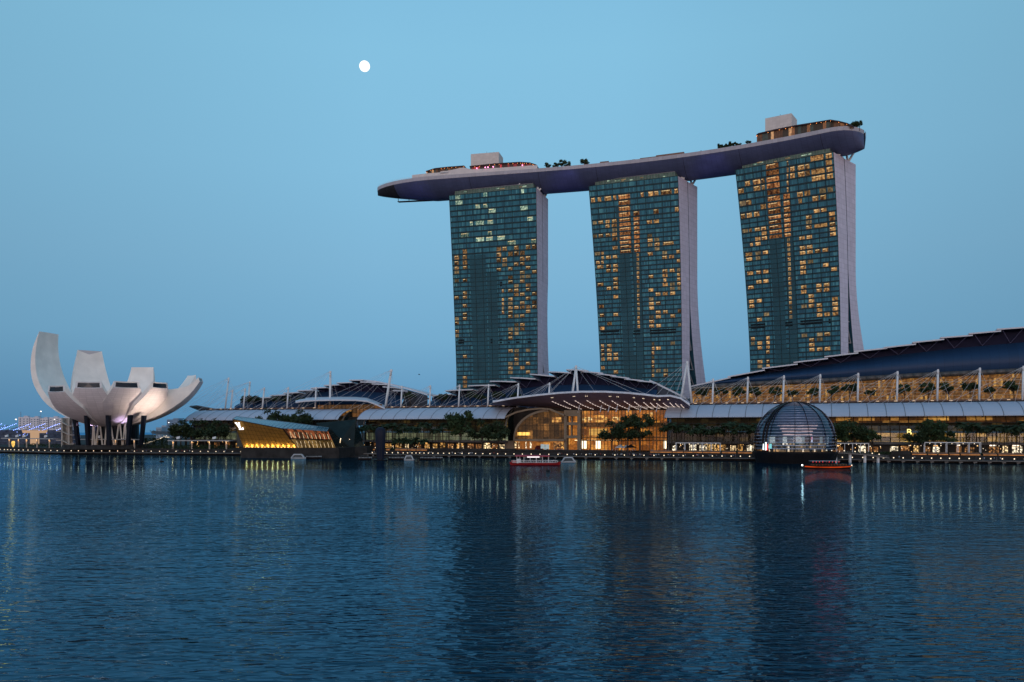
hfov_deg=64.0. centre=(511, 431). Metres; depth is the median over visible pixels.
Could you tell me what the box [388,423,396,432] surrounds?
palm tree
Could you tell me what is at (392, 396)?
mast
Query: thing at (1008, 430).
palm tree
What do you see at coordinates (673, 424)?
palm tree
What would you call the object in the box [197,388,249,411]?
mast
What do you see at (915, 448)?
shop window
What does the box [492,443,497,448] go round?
shop window
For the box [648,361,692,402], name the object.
frame mast
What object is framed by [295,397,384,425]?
roof lounge
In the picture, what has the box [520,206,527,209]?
office window
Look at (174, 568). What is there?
water
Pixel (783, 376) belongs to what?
mast
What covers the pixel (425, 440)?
palm tree
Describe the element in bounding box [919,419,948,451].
tree
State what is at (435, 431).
palm tree
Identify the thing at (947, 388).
tree
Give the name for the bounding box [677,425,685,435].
palm tree
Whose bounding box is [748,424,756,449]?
palm tree
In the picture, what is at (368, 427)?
palm tree
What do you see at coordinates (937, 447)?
shop window
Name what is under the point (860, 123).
tree
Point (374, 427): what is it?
palm tree
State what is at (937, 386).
mast
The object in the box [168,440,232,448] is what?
flat shelter
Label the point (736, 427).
palm tree
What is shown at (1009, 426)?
palm tree
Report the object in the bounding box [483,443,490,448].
shop window
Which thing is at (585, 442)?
bright doorway
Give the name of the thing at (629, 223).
lobby window
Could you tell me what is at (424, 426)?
palm tree
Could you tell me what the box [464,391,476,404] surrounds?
tree
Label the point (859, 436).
tree
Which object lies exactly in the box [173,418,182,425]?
tower block
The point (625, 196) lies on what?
lobby window
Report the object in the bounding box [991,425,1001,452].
palm tree
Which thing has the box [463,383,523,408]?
mast
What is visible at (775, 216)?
lobby window
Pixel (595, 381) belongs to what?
stepped roof hall
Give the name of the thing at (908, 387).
tree
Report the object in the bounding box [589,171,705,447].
hotel tower
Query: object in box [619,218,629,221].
lobby window
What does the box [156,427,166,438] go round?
tower block
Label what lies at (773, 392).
tree
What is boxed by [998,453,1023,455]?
lit bench
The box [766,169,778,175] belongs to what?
lobby window
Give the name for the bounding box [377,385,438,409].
mast
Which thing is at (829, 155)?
window
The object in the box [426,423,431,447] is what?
palm tree
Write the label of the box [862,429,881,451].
tree
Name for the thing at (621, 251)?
lobby window
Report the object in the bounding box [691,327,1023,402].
stepped roof hall
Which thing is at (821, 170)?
window
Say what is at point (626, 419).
tree
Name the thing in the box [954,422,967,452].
palm tree
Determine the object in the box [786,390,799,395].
tree
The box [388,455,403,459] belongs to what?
moored dinghy
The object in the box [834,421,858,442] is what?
tree
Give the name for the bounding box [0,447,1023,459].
promenade steps
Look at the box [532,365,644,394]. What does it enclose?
frame mast
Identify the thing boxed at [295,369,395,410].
mast
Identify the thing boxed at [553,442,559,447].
shop window
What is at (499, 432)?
tree
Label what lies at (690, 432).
palm tree
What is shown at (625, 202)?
lobby window
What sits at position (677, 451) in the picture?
lit bench
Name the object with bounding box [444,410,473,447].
tree
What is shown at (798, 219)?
hotel tower
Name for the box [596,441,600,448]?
bright doorway
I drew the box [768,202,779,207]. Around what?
lobby window
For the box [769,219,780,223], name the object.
lobby window
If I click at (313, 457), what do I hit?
moored dinghy
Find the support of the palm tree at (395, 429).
on the ground
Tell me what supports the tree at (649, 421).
on the ground
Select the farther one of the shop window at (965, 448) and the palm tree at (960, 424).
the shop window at (965, 448)
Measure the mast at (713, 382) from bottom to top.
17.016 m
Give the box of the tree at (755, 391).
[748,386,762,401]
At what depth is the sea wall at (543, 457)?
455.36 m
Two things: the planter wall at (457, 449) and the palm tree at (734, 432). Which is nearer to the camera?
the palm tree at (734, 432)
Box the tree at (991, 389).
[983,386,995,393]
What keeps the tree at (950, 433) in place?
on the ground
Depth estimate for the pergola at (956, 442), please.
405.32 m
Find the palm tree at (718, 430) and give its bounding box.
[713,427,722,438]
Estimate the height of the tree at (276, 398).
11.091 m
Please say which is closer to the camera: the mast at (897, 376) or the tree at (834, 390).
the mast at (897, 376)
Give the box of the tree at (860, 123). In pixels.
[855,120,862,130]
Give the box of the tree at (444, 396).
[436,393,447,400]
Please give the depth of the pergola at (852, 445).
423.42 m
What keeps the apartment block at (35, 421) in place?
on the ground
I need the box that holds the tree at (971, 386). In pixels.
[960,382,977,398]
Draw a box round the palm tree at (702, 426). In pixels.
[696,423,707,449]
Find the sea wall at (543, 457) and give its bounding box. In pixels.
[1,452,1023,463]
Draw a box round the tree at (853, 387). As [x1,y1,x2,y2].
[841,383,856,400]
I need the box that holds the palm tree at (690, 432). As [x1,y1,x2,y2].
[685,430,693,449]
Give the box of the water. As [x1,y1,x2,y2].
[0,432,1023,681]
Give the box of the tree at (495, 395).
[492,391,505,399]
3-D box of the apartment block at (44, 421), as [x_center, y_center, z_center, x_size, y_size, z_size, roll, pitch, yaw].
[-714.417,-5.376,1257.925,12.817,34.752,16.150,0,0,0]
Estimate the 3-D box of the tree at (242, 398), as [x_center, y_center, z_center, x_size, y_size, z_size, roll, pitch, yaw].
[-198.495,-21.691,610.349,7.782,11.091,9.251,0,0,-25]
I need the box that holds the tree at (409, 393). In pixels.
[402,391,415,399]
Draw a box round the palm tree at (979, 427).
[974,422,983,451]
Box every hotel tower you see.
[449,183,548,431]
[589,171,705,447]
[735,148,884,440]
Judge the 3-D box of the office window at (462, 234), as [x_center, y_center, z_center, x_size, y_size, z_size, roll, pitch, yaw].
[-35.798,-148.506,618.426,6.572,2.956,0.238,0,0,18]
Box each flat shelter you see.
[1,438,59,447]
[73,439,138,448]
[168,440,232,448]
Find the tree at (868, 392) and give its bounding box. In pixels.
[864,389,876,396]
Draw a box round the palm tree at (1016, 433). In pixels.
[1011,430,1021,451]
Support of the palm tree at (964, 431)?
on the ground
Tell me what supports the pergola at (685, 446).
on the ground
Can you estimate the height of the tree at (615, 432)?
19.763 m
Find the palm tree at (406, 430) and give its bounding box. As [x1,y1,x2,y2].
[403,427,410,447]
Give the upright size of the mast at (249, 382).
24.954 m
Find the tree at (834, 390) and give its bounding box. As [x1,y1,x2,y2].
[827,385,840,400]
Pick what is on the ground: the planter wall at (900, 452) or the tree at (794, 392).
the planter wall at (900, 452)
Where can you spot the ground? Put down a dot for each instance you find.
(84, 441)
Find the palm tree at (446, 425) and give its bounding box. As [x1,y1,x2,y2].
[440,423,448,447]
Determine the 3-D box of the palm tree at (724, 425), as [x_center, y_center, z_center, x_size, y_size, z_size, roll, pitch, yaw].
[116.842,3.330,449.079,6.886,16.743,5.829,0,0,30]
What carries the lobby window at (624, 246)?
in the hotel tower at (644, 231)
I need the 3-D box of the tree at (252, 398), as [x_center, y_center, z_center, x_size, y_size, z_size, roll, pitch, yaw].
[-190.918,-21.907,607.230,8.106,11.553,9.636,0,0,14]
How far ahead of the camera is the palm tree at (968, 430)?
417.61 m
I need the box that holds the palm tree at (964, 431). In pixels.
[961,422,969,451]
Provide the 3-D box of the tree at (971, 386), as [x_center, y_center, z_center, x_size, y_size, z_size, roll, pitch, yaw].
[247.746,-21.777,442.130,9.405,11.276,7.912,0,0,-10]
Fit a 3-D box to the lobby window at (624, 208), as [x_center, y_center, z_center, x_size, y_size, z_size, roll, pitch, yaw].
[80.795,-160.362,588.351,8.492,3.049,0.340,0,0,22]
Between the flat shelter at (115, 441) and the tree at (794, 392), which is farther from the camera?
the flat shelter at (115, 441)
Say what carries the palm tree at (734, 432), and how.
on the ground
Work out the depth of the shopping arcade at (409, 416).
531.42 m
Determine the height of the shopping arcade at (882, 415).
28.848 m
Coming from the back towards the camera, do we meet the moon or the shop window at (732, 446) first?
the moon
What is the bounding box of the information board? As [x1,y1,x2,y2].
[541,444,548,448]
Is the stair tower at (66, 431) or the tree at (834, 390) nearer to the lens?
the tree at (834, 390)
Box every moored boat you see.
[291,454,305,458]
[404,455,413,460]
[561,457,575,462]
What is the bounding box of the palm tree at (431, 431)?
[429,428,436,447]
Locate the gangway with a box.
[829,450,889,462]
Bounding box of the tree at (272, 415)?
[255,407,280,420]
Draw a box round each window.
[461,233,468,236]
[467,443,473,447]
[476,221,483,224]
[476,237,483,241]
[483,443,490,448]
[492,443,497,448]
[497,236,504,239]
[507,240,515,244]
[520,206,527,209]
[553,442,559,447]
[618,194,629,198]
[619,200,628,204]
[619,206,629,210]
[619,212,629,216]
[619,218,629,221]
[619,222,630,225]
[619,227,630,230]
[620,231,630,234]
[620,236,630,239]
[620,240,630,243]
[620,245,630,248]
[620,249,630,252]
[660,189,671,194]
[663,241,673,244]
[689,444,695,450]
[699,444,706,450]
[707,444,715,450]
[717,444,725,450]
[730,445,736,450]
[747,445,753,450]
[753,179,759,184]
[766,163,777,168]
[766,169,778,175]
[766,176,778,181]
[767,182,779,188]
[767,189,779,194]
[768,195,779,201]
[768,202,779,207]
[768,208,780,214]
[768,215,780,218]
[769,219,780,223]
[769,224,780,228]
[769,229,781,233]
[770,234,781,238]
[783,194,789,198]
[798,171,804,176]
[811,154,822,160]
[811,168,824,174]
[812,174,824,180]
[814,223,826,227]
[819,188,825,192]
[826,153,831,158]
[826,160,831,164]
[832,446,842,451]
[858,445,865,452]
[867,446,877,452]
[890,446,897,450]
[901,445,909,450]
[913,445,919,451]
[933,446,939,451]
[956,446,961,453]
[964,447,974,452]
[989,446,998,452]
[1002,445,1007,452]
[1012,446,1022,452]
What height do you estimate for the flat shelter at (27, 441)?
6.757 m
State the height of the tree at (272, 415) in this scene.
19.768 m
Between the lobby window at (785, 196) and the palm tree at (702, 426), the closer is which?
the palm tree at (702, 426)
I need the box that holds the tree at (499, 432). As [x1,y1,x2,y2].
[488,419,510,448]
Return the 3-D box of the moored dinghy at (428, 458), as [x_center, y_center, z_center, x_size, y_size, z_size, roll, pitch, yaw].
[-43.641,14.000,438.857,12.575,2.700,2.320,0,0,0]
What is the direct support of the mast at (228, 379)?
on the shopping arcade at (224, 417)
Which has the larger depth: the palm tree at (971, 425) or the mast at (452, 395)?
the mast at (452, 395)
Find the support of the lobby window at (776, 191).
in the hotel tower at (798, 219)
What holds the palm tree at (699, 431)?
on the ground
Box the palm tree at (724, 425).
[719,423,730,433]
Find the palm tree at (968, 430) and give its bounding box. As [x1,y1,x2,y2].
[962,428,974,441]
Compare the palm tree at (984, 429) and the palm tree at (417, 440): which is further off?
the palm tree at (417, 440)
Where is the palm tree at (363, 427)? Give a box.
[359,425,365,440]
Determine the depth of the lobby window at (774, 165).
545.91 m
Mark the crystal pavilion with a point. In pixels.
(260, 438)
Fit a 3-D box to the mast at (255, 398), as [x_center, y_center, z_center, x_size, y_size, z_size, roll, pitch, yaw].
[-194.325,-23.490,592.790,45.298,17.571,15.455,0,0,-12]
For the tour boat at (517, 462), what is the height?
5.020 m
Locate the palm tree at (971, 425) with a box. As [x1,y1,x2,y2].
[967,422,980,451]
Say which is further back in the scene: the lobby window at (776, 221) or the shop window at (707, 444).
the lobby window at (776, 221)
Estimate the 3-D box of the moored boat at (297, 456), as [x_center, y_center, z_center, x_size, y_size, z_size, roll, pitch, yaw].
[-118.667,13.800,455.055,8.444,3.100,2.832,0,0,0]
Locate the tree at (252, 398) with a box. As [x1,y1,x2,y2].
[248,395,260,407]
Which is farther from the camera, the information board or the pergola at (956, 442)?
the information board
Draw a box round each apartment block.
[18,416,29,429]
[30,416,41,429]
[40,417,48,429]
[49,416,61,429]
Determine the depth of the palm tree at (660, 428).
462.58 m
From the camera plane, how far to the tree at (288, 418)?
538.74 m
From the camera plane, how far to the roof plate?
625.46 m
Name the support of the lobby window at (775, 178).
in the hotel tower at (798, 219)
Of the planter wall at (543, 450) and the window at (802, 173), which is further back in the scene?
the window at (802, 173)
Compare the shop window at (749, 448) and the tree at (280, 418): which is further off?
the tree at (280, 418)
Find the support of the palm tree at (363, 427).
on the ground
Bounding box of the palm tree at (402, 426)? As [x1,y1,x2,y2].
[398,424,406,432]
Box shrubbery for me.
[24,438,1017,454]
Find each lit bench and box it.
[650,450,671,452]
[673,450,682,452]
[703,451,719,452]
[911,452,926,454]
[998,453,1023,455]
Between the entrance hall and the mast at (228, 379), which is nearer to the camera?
the entrance hall
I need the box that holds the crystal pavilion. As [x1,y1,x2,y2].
[232,416,354,457]
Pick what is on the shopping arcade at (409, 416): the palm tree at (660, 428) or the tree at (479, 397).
the tree at (479, 397)
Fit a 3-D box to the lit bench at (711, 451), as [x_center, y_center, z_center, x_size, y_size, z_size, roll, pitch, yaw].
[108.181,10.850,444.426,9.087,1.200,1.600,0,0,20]
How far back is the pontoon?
474.28 m
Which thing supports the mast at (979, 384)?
on the shopping arcade at (882, 415)
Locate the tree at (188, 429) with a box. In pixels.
[180,418,203,439]
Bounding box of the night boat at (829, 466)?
[801,461,851,468]
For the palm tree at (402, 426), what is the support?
on the ground
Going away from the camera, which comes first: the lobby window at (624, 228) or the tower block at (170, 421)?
the lobby window at (624, 228)
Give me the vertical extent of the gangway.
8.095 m
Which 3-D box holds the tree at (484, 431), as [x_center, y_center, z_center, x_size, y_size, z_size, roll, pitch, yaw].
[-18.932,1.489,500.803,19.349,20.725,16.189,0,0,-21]
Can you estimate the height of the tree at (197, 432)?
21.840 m
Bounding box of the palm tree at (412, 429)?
[409,426,417,445]
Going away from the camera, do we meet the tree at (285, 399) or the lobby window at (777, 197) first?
the lobby window at (777, 197)
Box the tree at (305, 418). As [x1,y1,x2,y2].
[291,409,313,424]
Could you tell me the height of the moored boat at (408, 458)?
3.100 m
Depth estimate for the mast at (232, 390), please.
604.06 m
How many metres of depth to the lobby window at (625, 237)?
589.47 m
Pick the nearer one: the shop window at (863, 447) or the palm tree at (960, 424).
the palm tree at (960, 424)
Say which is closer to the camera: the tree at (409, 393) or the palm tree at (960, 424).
the palm tree at (960, 424)
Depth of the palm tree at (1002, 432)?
412.47 m
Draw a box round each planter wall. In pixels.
[428,448,515,450]
[516,449,611,451]
[891,451,910,454]
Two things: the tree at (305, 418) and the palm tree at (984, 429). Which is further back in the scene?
the tree at (305, 418)
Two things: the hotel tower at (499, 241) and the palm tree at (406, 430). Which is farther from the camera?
the hotel tower at (499, 241)
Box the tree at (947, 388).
[939,382,953,399]
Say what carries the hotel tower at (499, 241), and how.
on the ground
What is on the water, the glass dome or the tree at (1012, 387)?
the glass dome
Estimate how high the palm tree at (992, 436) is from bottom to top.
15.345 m
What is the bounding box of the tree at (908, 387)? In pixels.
[895,383,910,399]
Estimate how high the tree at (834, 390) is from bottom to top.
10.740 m
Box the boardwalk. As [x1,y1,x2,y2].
[0,450,1023,461]
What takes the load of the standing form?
in the water
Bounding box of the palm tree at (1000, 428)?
[995,424,1004,452]
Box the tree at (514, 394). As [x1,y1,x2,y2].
[509,392,521,397]
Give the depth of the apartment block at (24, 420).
1250.00 m
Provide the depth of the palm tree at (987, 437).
410.69 m
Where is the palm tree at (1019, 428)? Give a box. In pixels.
[1012,423,1023,452]
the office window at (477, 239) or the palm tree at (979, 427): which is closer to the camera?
the palm tree at (979, 427)
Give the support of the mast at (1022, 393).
on the shopping arcade at (882, 415)
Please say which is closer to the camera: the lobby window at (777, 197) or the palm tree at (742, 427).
the palm tree at (742, 427)
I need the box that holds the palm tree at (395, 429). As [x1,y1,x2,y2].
[390,426,399,447]
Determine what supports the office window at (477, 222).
in the hotel tower at (499, 241)
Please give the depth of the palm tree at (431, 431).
522.94 m
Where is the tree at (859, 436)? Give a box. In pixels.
[837,419,868,450]
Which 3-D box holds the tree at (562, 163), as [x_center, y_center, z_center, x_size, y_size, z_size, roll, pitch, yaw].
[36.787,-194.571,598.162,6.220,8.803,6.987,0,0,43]
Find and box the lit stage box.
[22,430,47,444]
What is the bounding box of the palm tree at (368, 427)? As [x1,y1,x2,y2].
[365,424,373,445]
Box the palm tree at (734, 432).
[729,429,738,450]
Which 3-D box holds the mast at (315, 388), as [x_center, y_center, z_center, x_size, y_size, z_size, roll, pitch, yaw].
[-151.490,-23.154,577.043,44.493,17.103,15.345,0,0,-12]
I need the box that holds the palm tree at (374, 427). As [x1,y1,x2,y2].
[370,426,375,447]
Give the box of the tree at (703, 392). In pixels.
[694,389,708,395]
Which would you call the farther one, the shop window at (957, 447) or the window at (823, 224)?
the window at (823, 224)
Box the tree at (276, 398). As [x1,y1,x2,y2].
[270,395,280,401]
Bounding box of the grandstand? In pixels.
[0,424,79,443]
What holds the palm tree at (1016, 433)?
on the ground
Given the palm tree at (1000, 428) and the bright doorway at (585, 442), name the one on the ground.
the palm tree at (1000, 428)
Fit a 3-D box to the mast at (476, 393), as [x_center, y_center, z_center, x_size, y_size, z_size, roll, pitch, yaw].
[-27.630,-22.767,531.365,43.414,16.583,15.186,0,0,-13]
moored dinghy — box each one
[306,454,321,458]
[358,455,371,459]
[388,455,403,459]
[419,455,441,459]
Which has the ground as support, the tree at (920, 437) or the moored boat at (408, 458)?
the tree at (920, 437)
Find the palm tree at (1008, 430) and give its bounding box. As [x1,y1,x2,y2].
[1003,426,1014,452]
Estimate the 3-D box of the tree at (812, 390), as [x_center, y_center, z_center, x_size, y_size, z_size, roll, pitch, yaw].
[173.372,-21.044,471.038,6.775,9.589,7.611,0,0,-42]
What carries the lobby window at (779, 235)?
in the hotel tower at (798, 219)
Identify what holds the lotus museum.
on the ground
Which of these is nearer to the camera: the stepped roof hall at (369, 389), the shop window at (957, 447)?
the shop window at (957, 447)
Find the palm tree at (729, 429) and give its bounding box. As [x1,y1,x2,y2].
[726,422,733,449]
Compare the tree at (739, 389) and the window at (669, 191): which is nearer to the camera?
the tree at (739, 389)
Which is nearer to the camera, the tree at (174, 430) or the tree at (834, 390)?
the tree at (834, 390)
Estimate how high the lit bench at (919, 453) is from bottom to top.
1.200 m
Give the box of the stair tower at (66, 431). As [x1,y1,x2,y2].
[56,418,72,446]
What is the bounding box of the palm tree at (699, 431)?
[696,428,704,438]
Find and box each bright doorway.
[582,441,586,448]
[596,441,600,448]
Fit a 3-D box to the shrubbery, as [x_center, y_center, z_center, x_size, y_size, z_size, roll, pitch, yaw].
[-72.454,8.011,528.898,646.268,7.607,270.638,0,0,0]
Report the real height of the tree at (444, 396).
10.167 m
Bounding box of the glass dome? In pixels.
[753,401,837,463]
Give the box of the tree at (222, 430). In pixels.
[203,418,230,445]
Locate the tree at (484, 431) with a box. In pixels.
[466,418,493,447]
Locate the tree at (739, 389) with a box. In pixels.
[731,386,745,400]
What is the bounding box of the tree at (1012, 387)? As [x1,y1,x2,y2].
[1001,380,1018,398]
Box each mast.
[175,381,250,411]
[185,377,239,411]
[191,389,239,410]
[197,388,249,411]
[216,387,273,410]
[237,387,300,410]
[258,371,339,409]
[274,387,325,409]
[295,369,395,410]
[350,386,410,409]
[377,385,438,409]
[414,385,469,408]
[442,384,495,408]
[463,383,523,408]
[495,382,552,407]
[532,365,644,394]
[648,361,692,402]
[681,378,719,404]
[692,377,756,405]
[719,375,791,405]
[753,374,830,405]
[806,373,868,404]
[836,371,908,403]
[873,369,949,403]
[906,368,989,403]
[946,366,1023,403]
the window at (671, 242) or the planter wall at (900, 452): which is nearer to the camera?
the planter wall at (900, 452)
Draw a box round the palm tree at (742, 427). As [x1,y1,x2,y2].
[738,424,748,450]
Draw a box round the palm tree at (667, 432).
[662,424,669,448]
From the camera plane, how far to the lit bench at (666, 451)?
453.13 m
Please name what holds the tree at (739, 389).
on the shopping arcade at (882, 415)
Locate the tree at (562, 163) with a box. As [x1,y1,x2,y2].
[558,159,566,165]
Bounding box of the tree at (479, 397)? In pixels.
[475,394,486,404]
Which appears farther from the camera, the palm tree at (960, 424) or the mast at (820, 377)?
the mast at (820, 377)
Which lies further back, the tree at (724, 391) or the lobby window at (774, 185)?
the lobby window at (774, 185)
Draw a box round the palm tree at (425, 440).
[422,438,429,447]
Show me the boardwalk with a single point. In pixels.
(942, 460)
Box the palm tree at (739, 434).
[736,423,745,449]
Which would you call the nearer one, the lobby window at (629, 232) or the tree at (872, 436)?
the tree at (872, 436)
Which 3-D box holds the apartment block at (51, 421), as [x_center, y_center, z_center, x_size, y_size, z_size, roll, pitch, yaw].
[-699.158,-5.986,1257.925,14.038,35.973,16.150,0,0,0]
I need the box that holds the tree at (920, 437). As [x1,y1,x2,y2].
[902,423,932,451]
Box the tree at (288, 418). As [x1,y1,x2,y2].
[283,414,296,421]
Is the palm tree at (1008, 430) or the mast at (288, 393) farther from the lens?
the mast at (288, 393)
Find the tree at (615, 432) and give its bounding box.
[596,418,624,451]
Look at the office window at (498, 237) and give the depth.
609.75 m
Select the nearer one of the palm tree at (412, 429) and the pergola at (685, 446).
the pergola at (685, 446)
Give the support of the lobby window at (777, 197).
in the hotel tower at (798, 219)
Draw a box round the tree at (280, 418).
[269,409,285,421]
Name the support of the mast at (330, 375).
on the shopping arcade at (224, 417)
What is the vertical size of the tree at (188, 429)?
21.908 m
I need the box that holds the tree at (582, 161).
[580,159,589,163]
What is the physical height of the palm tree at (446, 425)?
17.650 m
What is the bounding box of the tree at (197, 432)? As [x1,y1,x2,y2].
[190,418,216,446]
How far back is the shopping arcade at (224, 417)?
585.53 m
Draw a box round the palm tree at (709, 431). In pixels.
[705,429,714,450]
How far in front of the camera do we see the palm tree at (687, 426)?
461.63 m
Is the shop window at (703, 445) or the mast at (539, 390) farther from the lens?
the mast at (539, 390)
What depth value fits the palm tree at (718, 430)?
449.75 m
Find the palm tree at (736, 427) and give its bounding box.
[733,424,740,450]
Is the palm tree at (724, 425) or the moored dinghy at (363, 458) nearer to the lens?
the moored dinghy at (363, 458)
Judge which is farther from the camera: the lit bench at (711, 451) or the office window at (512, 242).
the office window at (512, 242)
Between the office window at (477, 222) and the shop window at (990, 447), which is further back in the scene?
the office window at (477, 222)
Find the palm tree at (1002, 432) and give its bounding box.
[1000,426,1006,452]
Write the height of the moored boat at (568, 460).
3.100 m
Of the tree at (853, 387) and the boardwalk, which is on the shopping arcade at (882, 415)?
the tree at (853, 387)
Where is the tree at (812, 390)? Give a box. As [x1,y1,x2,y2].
[806,387,818,400]
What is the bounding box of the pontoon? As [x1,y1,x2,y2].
[349,456,435,457]
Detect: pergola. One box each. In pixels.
[675,443,720,451]
[836,443,868,452]
[924,442,980,454]
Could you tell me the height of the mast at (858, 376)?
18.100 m
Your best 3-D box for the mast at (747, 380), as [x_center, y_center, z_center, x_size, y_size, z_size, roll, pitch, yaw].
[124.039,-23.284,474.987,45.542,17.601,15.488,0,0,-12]
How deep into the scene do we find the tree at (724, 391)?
486.52 m
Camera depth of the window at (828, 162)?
526.08 m
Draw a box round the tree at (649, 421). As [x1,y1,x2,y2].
[627,413,656,451]
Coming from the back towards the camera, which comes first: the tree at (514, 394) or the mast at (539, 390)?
the tree at (514, 394)
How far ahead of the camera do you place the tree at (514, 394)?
535.43 m
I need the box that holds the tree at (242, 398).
[240,396,248,407]
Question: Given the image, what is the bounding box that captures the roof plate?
[190,405,214,410]
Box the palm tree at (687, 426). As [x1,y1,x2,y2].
[681,423,689,442]
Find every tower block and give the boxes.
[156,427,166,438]
[167,419,172,425]
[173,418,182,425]
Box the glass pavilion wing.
[316,419,372,455]
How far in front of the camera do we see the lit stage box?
736.00 m
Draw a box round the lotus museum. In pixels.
[31,331,202,448]
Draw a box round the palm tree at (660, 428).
[658,427,665,436]
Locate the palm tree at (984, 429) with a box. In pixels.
[979,425,992,452]
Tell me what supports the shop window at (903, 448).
in the shopping arcade at (882, 415)
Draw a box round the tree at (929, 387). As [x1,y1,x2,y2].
[918,382,935,399]
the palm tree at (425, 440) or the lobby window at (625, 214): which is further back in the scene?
the lobby window at (625, 214)
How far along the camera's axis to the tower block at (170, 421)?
1500.00 m
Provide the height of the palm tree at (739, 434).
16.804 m
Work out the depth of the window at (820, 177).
530.79 m
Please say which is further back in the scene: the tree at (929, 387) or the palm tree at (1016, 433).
the tree at (929, 387)
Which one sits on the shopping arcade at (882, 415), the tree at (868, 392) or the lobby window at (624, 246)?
the tree at (868, 392)
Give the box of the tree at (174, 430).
[167,418,189,444]
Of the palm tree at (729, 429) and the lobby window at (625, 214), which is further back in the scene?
the lobby window at (625, 214)
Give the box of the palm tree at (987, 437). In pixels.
[983,426,992,452]
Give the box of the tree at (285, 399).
[281,396,291,402]
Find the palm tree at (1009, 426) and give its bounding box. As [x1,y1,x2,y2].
[1004,425,1013,452]
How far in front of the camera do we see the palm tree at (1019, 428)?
401.44 m
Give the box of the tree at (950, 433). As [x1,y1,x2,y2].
[938,430,957,451]
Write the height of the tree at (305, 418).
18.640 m
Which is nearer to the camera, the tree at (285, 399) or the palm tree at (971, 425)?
the palm tree at (971, 425)
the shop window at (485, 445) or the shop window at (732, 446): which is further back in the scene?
the shop window at (485, 445)
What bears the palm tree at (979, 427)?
on the ground
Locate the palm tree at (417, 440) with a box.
[411,437,420,447]
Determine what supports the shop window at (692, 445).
in the shopping arcade at (882, 415)
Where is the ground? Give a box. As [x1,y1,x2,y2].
[0,433,1003,455]
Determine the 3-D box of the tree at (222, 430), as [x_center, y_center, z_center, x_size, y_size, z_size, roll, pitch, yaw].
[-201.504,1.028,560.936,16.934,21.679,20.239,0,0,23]
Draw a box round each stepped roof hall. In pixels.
[235,379,435,407]
[428,369,689,407]
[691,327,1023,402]
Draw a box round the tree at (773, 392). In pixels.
[768,386,781,397]
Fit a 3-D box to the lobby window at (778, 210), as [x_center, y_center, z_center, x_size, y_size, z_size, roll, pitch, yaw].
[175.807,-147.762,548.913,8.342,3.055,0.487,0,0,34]
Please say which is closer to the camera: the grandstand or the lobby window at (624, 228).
the lobby window at (624, 228)
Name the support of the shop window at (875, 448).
in the shopping arcade at (882, 415)
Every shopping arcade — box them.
[186,407,351,447]
[357,405,525,448]
[664,399,1023,453]
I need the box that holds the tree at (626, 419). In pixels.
[615,415,642,451]
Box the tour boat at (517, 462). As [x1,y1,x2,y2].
[510,455,560,464]
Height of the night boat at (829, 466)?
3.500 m
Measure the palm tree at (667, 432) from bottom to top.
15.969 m
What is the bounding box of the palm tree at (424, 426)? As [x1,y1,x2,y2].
[419,422,427,438]
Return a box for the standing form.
[373,427,386,460]
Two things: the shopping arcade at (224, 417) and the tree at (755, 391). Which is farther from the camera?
the shopping arcade at (224, 417)
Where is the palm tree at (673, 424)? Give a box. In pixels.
[667,422,677,451]
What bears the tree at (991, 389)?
on the shopping arcade at (882, 415)
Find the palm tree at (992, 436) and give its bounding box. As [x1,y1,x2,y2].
[985,425,995,452]
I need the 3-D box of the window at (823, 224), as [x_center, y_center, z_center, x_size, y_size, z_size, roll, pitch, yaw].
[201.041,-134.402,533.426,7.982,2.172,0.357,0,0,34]
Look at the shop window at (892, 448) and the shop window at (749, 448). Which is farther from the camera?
the shop window at (749, 448)
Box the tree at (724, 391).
[714,388,728,401]
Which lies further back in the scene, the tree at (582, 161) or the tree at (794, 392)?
the tree at (582, 161)
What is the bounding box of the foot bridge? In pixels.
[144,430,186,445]
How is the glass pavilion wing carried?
in the water
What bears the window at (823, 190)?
in the hotel tower at (798, 219)
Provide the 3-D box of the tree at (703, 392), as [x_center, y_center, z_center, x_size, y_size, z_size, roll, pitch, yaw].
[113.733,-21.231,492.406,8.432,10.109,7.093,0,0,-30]
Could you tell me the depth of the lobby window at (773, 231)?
549.92 m
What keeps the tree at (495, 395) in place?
on the shopping arcade at (409, 416)
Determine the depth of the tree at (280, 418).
543.49 m
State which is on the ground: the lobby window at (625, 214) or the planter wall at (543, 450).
the planter wall at (543, 450)
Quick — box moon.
[359,60,369,71]
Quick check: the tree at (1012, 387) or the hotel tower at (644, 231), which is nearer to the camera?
the tree at (1012, 387)
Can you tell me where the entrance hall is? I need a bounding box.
[493,391,689,450]
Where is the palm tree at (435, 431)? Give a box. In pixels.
[432,429,439,447]

